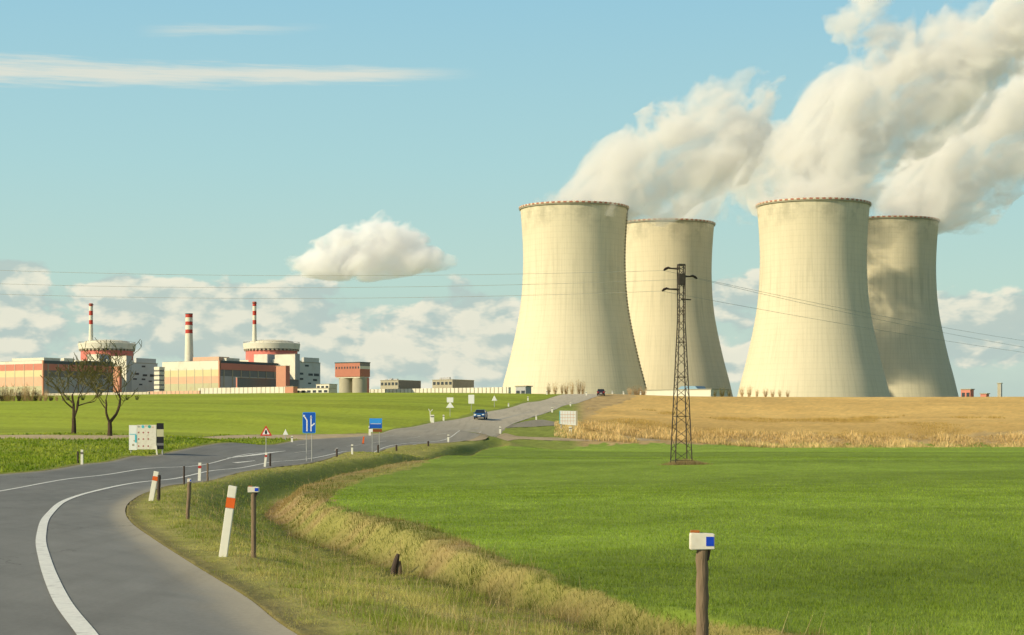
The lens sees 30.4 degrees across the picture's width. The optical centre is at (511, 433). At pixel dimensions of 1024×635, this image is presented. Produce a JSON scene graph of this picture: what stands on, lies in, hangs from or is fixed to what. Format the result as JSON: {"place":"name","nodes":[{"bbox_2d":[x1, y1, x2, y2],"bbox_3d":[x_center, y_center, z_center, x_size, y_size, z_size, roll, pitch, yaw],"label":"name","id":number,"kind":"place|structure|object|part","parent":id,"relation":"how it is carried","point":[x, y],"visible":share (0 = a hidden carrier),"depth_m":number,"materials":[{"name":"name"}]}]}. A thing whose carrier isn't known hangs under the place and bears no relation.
{"place":"outdoors","nodes":[
{"label":"outdoors","id":0,"kind":"place"},
{"bbox_2d":[0,432,300,472],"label":"meadow","id":1,"kind":"structure","parent":0,"point":[88,449],"depth_m":130.63,"materials":[{"name":"plant"}]},
{"bbox_2d":[40,353,112,433],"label":"bare tree","id":2,"kind":"object","parent":1,"relation":"on","point":[74,411],"visible":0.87,"depth_m":152.65,"materials":[{"name":"brown plant"}]},
{"bbox_2d":[76,337,141,435],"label":"bare tree","id":3,"kind":"object","parent":1,"relation":"on","point":[94,374],"visible":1,"depth_m":150.39,"materials":[{"name":"brown plant"}]},
{"bbox_2d":[0,433,377,439],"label":"path","id":4,"kind":"structure","parent":0,"point":[301,437],"depth_m":181.71,"materials":[{"name":"grey asphalt"}]},
{"bbox_2d":[0,393,557,436],"bbox_3d":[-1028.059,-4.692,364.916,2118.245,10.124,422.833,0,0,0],"label":"hillside field","id":5,"kind":"structure","parent":0,"point":[195,415],"depth_m":276.41,"materials":[{"name":"green plant"}]},
{"bbox_2d":[0,389,5,400],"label":"shrub","id":6,"kind":"object","parent":5,"relation":"on","point":[1,397],"visible":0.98,"depth_m":329.69,"materials":[{"name":"brown plant"}]},
{"bbox_2d":[0,384,15,400],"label":"shrub","id":7,"kind":"object","parent":5,"relation":"on","point":[6,398],"visible":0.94,"depth_m":329.76,"materials":[{"name":"brown plant"}]},
{"bbox_2d":[14,387,23,400],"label":"shrub","id":8,"kind":"object","parent":5,"relation":"on","point":[18,395],"visible":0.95,"depth_m":329.81,"materials":[{"name":"brown plant"}]},
{"bbox_2d":[20,383,29,400],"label":"shrub","id":9,"kind":"object","parent":5,"relation":"on","point":[24,396],"visible":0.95,"depth_m":329.77,"materials":[{"name":"brown plant"}]},
{"bbox_2d":[24,384,36,400],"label":"shrub","id":10,"kind":"object","parent":5,"relation":"on","point":[29,397],"visible":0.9,"depth_m":329.77,"materials":[{"name":"brown plant"}]},
{"bbox_2d":[32,390,38,400],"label":"shrub","id":11,"kind":"object","parent":5,"relation":"on","point":[35,397],"visible":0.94,"depth_m":329.82,"materials":[{"name":"brown plant"}]},
{"bbox_2d":[36,390,42,400],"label":"shrub","id":12,"kind":"object","parent":5,"relation":"on","point":[39,397],"visible":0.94,"depth_m":329.95,"materials":[{"name":"brown plant"}]},
{"bbox_2d":[42,391,49,400],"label":"shrub","id":13,"kind":"object","parent":5,"relation":"on","point":[45,398],"visible":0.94,"depth_m":329.83,"materials":[{"name":"brown plant"}]},
{"bbox_2d":[446,397,453,407],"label":"traffic sign","id":14,"kind":"object","parent":5,"relation":"on","point":[450,400],"visible":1,"depth_m":293.31,"materials":[{"name":"metal"}]},
{"bbox_2d":[468,395,473,410],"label":"traffic sign","id":15,"kind":"object","parent":5,"relation":"on","point":[471,399],"visible":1,"depth_m":308.92,"materials":[{"name":"metal"}]},
{"bbox_2d":[570,379,574,393],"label":"shrub","id":16,"kind":"object","parent":5,"relation":"on","point":[571,390],"visible":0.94,"depth_m":452.02,"materials":[{"name":"brown plant"}]},
{"bbox_2d":[0,394,599,634],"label":"road","id":17,"kind":"structure","parent":0,"point":[118,572],"depth_m":36.34,"materials":[{"name":"grey asphalt"}]},
{"bbox_2d":[198,463,201,480],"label":"marker post","id":18,"kind":"object","parent":17,"relation":"on","point":[199,471],"visible":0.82,"depth_m":96.95,"materials":[{"name":"white plastic"}]},
{"bbox_2d":[0,432,479,634],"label":"road marking","id":19,"kind":"object","parent":17,"relation":"on","point":[77,621],"visible":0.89,"depth_m":28.21,"materials":[{"name":"paint"}]},
{"bbox_2d":[264,453,266,466],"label":"marker post","id":20,"kind":"object","parent":17,"relation":"on","point":[265,460],"visible":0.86,"depth_m":121.57,"materials":[{"name":"white plastic"}]},
{"bbox_2d":[295,395,595,452],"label":"faded road marking","id":21,"kind":"object","parent":17,"relation":"on","point":[444,433],"visible":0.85,"depth_m":285.72,"materials":[{"name":"paint"}]},
{"bbox_2d":[473,410,487,418],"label":"car","id":22,"kind":"object","parent":17,"relation":"on","point":[480,413],"visible":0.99,"depth_m":289.76,"materials":[{"name":"blue paint"}]},
{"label":"windows","id":23,"kind":"part","parent":22,"relation":"part of","materials":[{"name":"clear glass"}]},
{"bbox_2d":[597,389,605,395],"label":"car","id":24,"kind":"object","parent":17,"relation":"on","point":[600,391],"visible":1,"depth_m":423.18,"materials":[{"name":"paint"}]},
{"bbox_2d":[0,394,1023,634],"bbox_3d":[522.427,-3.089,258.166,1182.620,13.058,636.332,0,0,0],"label":"grass verge","id":25,"kind":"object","parent":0,"point":[266,605],"depth_m":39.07,"materials":[{"name":"green plant"}]},
{"bbox_2d":[129,423,163,454],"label":"notice board","id":26,"kind":"object","parent":25,"relation":"on","point":[142,436],"visible":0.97,"depth_m":126.98,"materials":[{"name":"metal"}]},
{"bbox_2d":[148,471,158,500],"bbox_3d":[-12.045,1.855,63.389,0.174,1.160,0.059,10,0,0],"label":"marker post","id":27,"kind":"object","parent":25,"relation":"on","point":[153,485],"visible":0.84,"depth_m":63.36,"materials":[{"name":"white plastic"}]},
{"bbox_2d":[157,475,160,500],"bbox_3d":[-11.789,1.931,63.005,0.125,1.076,0.124,1,0,0],"label":"wooden stake","id":28,"kind":"object","parent":25,"relation":"on","point":[158,486],"visible":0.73,"depth_m":62.96,"materials":[{"name":"brown wood"}]},
{"bbox_2d":[183,466,184,485],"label":"wooden stake","id":29,"kind":"object","parent":25,"relation":"on","point":[183,475],"visible":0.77,"depth_m":86.19,"materials":[{"name":"brown wood"}]},
{"bbox_2d":[186,478,191,518],"bbox_3d":[-8.324,1.789,48.553,0.113,1.266,0.112,3,0,0],"label":"wooden stake","id":30,"kind":"object","parent":25,"relation":"on","point":[189,481],"visible":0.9,"depth_m":48.51,"materials":[{"name":"brown wood"}]},
{"bbox_2d":[207,463,208,480],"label":"wooden stake","id":31,"kind":"object","parent":25,"relation":"on","point":[207,471],"visible":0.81,"depth_m":97.46,"materials":[{"name":"brown wood"}]},
{"bbox_2d":[219,485,236,556],"bbox_3d":[-4.849,1.578,32.158,0.149,1.376,0.059,8,0,0],"label":"marker post","id":32,"kind":"object","parent":25,"relation":"on","point":[228,520],"visible":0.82,"depth_m":32.13,"materials":[{"name":"white plastic"}]},
{"bbox_2d":[248,486,259,557],"bbox_3d":[-4.417,1.615,32.267,0.190,1.430,0.124,0,0,0],"label":"wooden stake","id":33,"kind":"object","parent":25,"relation":"on","point":[254,491],"visible":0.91,"depth_m":32.23,"materials":[{"name":"brown wood"}]},
{"bbox_2d":[260,426,271,452],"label":"warning sign","id":34,"kind":"object","parent":25,"relation":"on","point":[266,432],"visible":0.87,"depth_m":126.17,"materials":[{"name":"metal"}]},
{"bbox_2d":[303,412,315,460],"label":"lane sign","id":35,"kind":"object","parent":25,"relation":"on","point":[309,422],"visible":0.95,"depth_m":127.39,"materials":[{"name":"metal"}]},
{"bbox_2d":[369,418,381,451],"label":"direction sign","id":36,"kind":"object","parent":25,"relation":"on","point":[375,422],"visible":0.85,"depth_m":176.57,"materials":[{"name":"metal"}]},
{"bbox_2d":[391,554,401,574],"bbox_3d":[-2.207,2.546,35.933,0.232,0.508,0.129,0,0,0],"label":"wooden stump","id":37,"kind":"object","parent":25,"relation":"on","point":[396,566],"visible":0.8,"depth_m":35.89,"materials":[{"name":"brown wood"}]},
{"bbox_2d":[559,411,577,428],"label":"notice board","id":38,"kind":"object","parent":25,"relation":"on","point":[568,417],"visible":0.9,"depth_m":283.34,"materials":[{"name":"metal"}]},
{"bbox_2d":[632,385,642,394],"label":"shrub","id":39,"kind":"object","parent":25,"relation":"on","point":[636,392],"visible":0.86,"depth_m":469.79,"materials":[{"name":"brown plant"}]},
{"bbox_2d":[689,530,714,634],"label":"wooden stake","id":40,"kind":"object","parent":25,"relation":"on","point":[703,544],"visible":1,"depth_m":15.95,"materials":[{"name":"brown wood"}]},
{"bbox_2d":[554,420,1023,447],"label":"dry reeds","id":41,"kind":"object","parent":25,"relation":"on","point":[603,431],"visible":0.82,"depth_m":291.10,"materials":[{"name":"beige plant"}]},
{"bbox_2d":[0,0,1023,396],"label":"sky","id":42,"kind":"structure","parent":0,"point":[208,143],"materials":[{"name":"blue"}]},
{"bbox_2d":[493,420,564,436],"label":"side road","id":43,"kind":"structure","parent":0,"point":[532,423],"depth_m":289.31,"materials":[{"name":"grey asphalt"}]},
{"bbox_2d":[466,433,660,440],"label":"path","id":44,"kind":"structure","parent":0,"point":[503,436],"depth_m":263.75,"materials":[{"name":"soil"}]},
{"bbox_2d":[328,441,1023,634],"bbox_3d":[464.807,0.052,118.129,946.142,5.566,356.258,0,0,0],"label":"green field","id":45,"kind":"structure","parent":0,"point":[553,467],"depth_m":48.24,"materials":[{"name":"green plant"}]},
{"bbox_2d":[662,264,696,462],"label":"lattice pylon","id":46,"kind":"object","parent":45,"relation":"on","point":[681,279],"visible":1,"depth_m":113.90,"materials":[{"name":"metal"}]},
{"bbox_2d":[7,291,655,298],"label":"power wire","id":47,"kind":"object","parent":46,"relation":"attached to","point":[316,298],"visible":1,"depth_m":118.81,"materials":[{"name":"metal"}]},
{"bbox_2d":[0,270,663,275],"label":"power wire","id":48,"kind":"object","parent":46,"relation":"attached to","point":[362,275],"visible":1,"depth_m":117.91,"materials":[{"name":"metal"}]},
{"bbox_2d":[22,279,676,287],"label":"power wire","id":49,"kind":"object","parent":46,"relation":"attached to","point":[339,287],"visible":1,"depth_m":118.90,"materials":[{"name":"metal"}]},
{"bbox_2d":[663,291,1017,351],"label":"power wire","id":50,"kind":"object","parent":46,"relation":"attached to","point":[834,322],"visible":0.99,"depth_m":135.62,"materials":[{"name":"metal"}]},
{"bbox_2d":[668,271,1022,340],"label":"power wire","id":51,"kind":"object","parent":46,"relation":"attached to","point":[838,307],"visible":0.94,"depth_m":136.09,"materials":[{"name":"metal"}]},
{"bbox_2d":[700,279,1020,346],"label":"power wire","id":52,"kind":"object","parent":46,"relation":"attached to","point":[850,313],"visible":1,"depth_m":135.52,"materials":[{"name":"metal"}]},
{"bbox_2d":[657,458,712,464],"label":"dead grass tuft","id":53,"kind":"object","parent":45,"relation":"on","point":[687,463],"visible":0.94,"depth_m":113.30,"materials":[{"name":"beige plant"}]},
{"bbox_2d":[579,395,1023,439],"bbox_3d":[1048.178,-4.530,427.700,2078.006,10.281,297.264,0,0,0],"label":"stubble field","id":54,"kind":"structure","parent":0,"point":[929,410],"depth_m":377.27,"materials":[{"name":"beige plant"}]},
{"bbox_2d":[718,387,724,396],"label":"shrub","id":55,"kind":"object","parent":54,"relation":"on","point":[720,393],"visible":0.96,"depth_m":484.81,"materials":[{"name":"brown plant"}]},
{"bbox_3d":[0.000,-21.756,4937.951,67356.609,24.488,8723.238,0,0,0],"label":"plateau ground","id":56,"kind":"structure","parent":0,"visible":0},
{"bbox_2d":[0,358,112,395],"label":"turbine hall","id":57,"kind":"structure","parent":56,"relation":"on","point":[16,373],"depth_m":1919.90,"materials":[{"name":"concrete"}]},
{"bbox_2d":[45,392,149,395],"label":"perimeter wall","id":58,"kind":"structure","parent":56,"relation":"on","point":[121,393],"depth_m":1738.48,"materials":[{"name":"concrete"}]},
{"bbox_2d":[74,303,135,361],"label":"reactor building","id":59,"kind":"structure","parent":56,"relation":"on","point":[127,347],"depth_m":2028.07,"materials":[{"name":"concrete"}]},
{"bbox_2d":[113,366,121,391],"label":"storage shed","id":60,"kind":"structure","parent":56,"relation":"on","point":[119,379],"depth_m":1841.92,"materials":[{"name":"concrete"}]},
{"bbox_2d":[111,355,131,391],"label":"service block","id":61,"kind":"structure","parent":56,"relation":"on","point":[128,387],"depth_m":1977.89,"materials":[{"name":"concrete"}]},
{"bbox_2d":[132,358,157,391],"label":"annex building","id":62,"kind":"structure","parent":56,"relation":"on","point":[143,378],"depth_m":2023.15,"materials":[{"name":"concrete"}]},
{"bbox_2d":[154,367,164,390],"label":"office block","id":63,"kind":"structure","parent":56,"relation":"on","point":[159,377],"depth_m":1872.68,"materials":[{"name":"white concrete"}]},
{"bbox_2d":[147,391,200,393],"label":"perimeter wall","id":64,"kind":"structure","parent":56,"relation":"on","point":[175,392],"depth_m":1715.92,"materials":[{"name":"concrete"}]},
{"bbox_2d":[185,313,192,360],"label":"chimney","id":65,"kind":"object","parent":56,"relation":"on","point":[188,336],"visible":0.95,"depth_m":1936.71,"materials":[{"name":"concrete"}]},
{"bbox_2d":[162,357,277,390],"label":"turbine hall","id":66,"kind":"structure","parent":56,"relation":"on","point":[196,373],"depth_m":1921.79,"materials":[{"name":"concrete"}]},
{"bbox_2d":[198,387,284,393],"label":"panel wall","id":67,"kind":"structure","parent":56,"relation":"on","point":[243,390],"depth_m":1722.74,"materials":[{"name":"concrete"}]},
{"bbox_2d":[235,377,298,387],"bbox_3d":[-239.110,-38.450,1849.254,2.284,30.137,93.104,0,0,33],"label":"dark workshop","id":68,"kind":"structure","parent":56,"relation":"on","point":[253,382],"depth_m":1835.92,"materials":[{"name":"concrete"}]},
{"bbox_2d":[240,302,301,362],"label":"reactor building","id":69,"kind":"structure","parent":56,"relation":"on","point":[256,350],"depth_m":2026.18,"materials":[{"name":"concrete"}]},
{"bbox_2d":[276,365,289,386],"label":"storage shed","id":70,"kind":"structure","parent":56,"relation":"on","point":[282,376],"depth_m":1843.38,"materials":[{"name":"concrete"}]},
{"bbox_2d":[274,354,299,387],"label":"service block","id":71,"kind":"structure","parent":56,"relation":"on","point":[292,361],"depth_m":1979.47,"materials":[{"name":"concrete"}]},
{"bbox_2d":[284,386,297,392],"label":"brown hut","id":72,"kind":"object","parent":56,"relation":"on","point":[290,389],"visible":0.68,"depth_m":1677.38,"materials":[{"name":"concrete"}]},
{"bbox_2d":[300,357,319,387],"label":"annex building","id":73,"kind":"structure","parent":56,"relation":"on","point":[309,372],"depth_m":2015.58,"materials":[{"name":"concrete"}]},
{"bbox_2d":[297,388,335,392],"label":"gate house","id":74,"kind":"structure","parent":56,"relation":"on","point":[316,390],"depth_m":1677.70,"materials":[{"name":"concrete"}]},
{"bbox_2d":[316,384,336,392],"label":"rooftop house","id":75,"kind":"structure","parent":56,"relation":"on","point":[326,385],"depth_m":1754.62,"materials":[{"name":"concrete"}]},
{"bbox_2d":[334,362,370,392],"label":"silo building","id":76,"kind":"structure","parent":56,"relation":"on","point":[353,377],"depth_m":1305.46,"materials":[{"name":"concrete"}]},
{"bbox_2d":[380,378,420,388],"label":"flat roofed block","id":77,"kind":"structure","parent":56,"relation":"on","point":[391,383],"depth_m":1426.72,"materials":[{"name":"concrete"}]},
{"bbox_2d":[369,387,510,392],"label":"long wall","id":78,"kind":"structure","parent":56,"relation":"on","point":[471,390],"depth_m":1307.17,"materials":[{"name":"concrete"}]},
{"bbox_2d":[432,377,473,387],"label":"flat roofed block","id":79,"kind":"structure","parent":56,"relation":"on","point":[444,382],"depth_m":1426.41,"materials":[{"name":"concrete"}]},
{"bbox_2d":[514,386,532,393],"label":"gateway shed","id":80,"kind":"structure","parent":56,"relation":"on","point":[523,389],"depth_m":701.20,"materials":[{"name":"concrete"}]},
{"bbox_2d":[503,201,646,394],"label":"cooling tower","id":81,"kind":"structure","parent":56,"relation":"on","point":[575,332],"depth_m":1417.56,"materials":[{"name":"concrete"}]},
{"bbox_2d":[625,218,732,396],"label":"cooling tower","id":82,"kind":"structure","parent":56,"relation":"on","point":[653,245],"depth_m":1578.70,"materials":[{"name":"concrete"}]},
{"bbox_2d":[645,386,729,396],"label":"white hall","id":83,"kind":"structure","parent":56,"relation":"on","point":[698,391],"depth_m":909.76,"materials":[{"name":"concrete"}]},
{"bbox_2d":[737,197,889,396],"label":"cooling tower","id":84,"kind":"structure","parent":56,"relation":"on","point":[813,249],"depth_m":1361.62,"materials":[{"name":"concrete"}]},
{"bbox_2d":[867,215,958,396],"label":"cooling tower","id":85,"kind":"structure","parent":56,"relation":"on","point":[901,265],"depth_m":1575.71,"materials":[{"name":"concrete"}]},
{"bbox_2d":[960,389,974,396],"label":"red roofed house","id":86,"kind":"structure","parent":56,"relation":"on","point":[967,392],"depth_m":901.34,"materials":[{"name":"brick"}]},
{"bbox_2d":[980,393,989,396],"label":"brick shed","id":87,"kind":"structure","parent":56,"relation":"on","point":[984,394],"depth_m":900.95,"materials":[{"name":"brick"}]},
{"bbox_2d":[997,383,1002,396],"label":"grey mast house","id":88,"kind":"structure","parent":56,"relation":"on","point":[999,389],"depth_m":900.43,"materials":[{"name":"concrete"}]}
]}

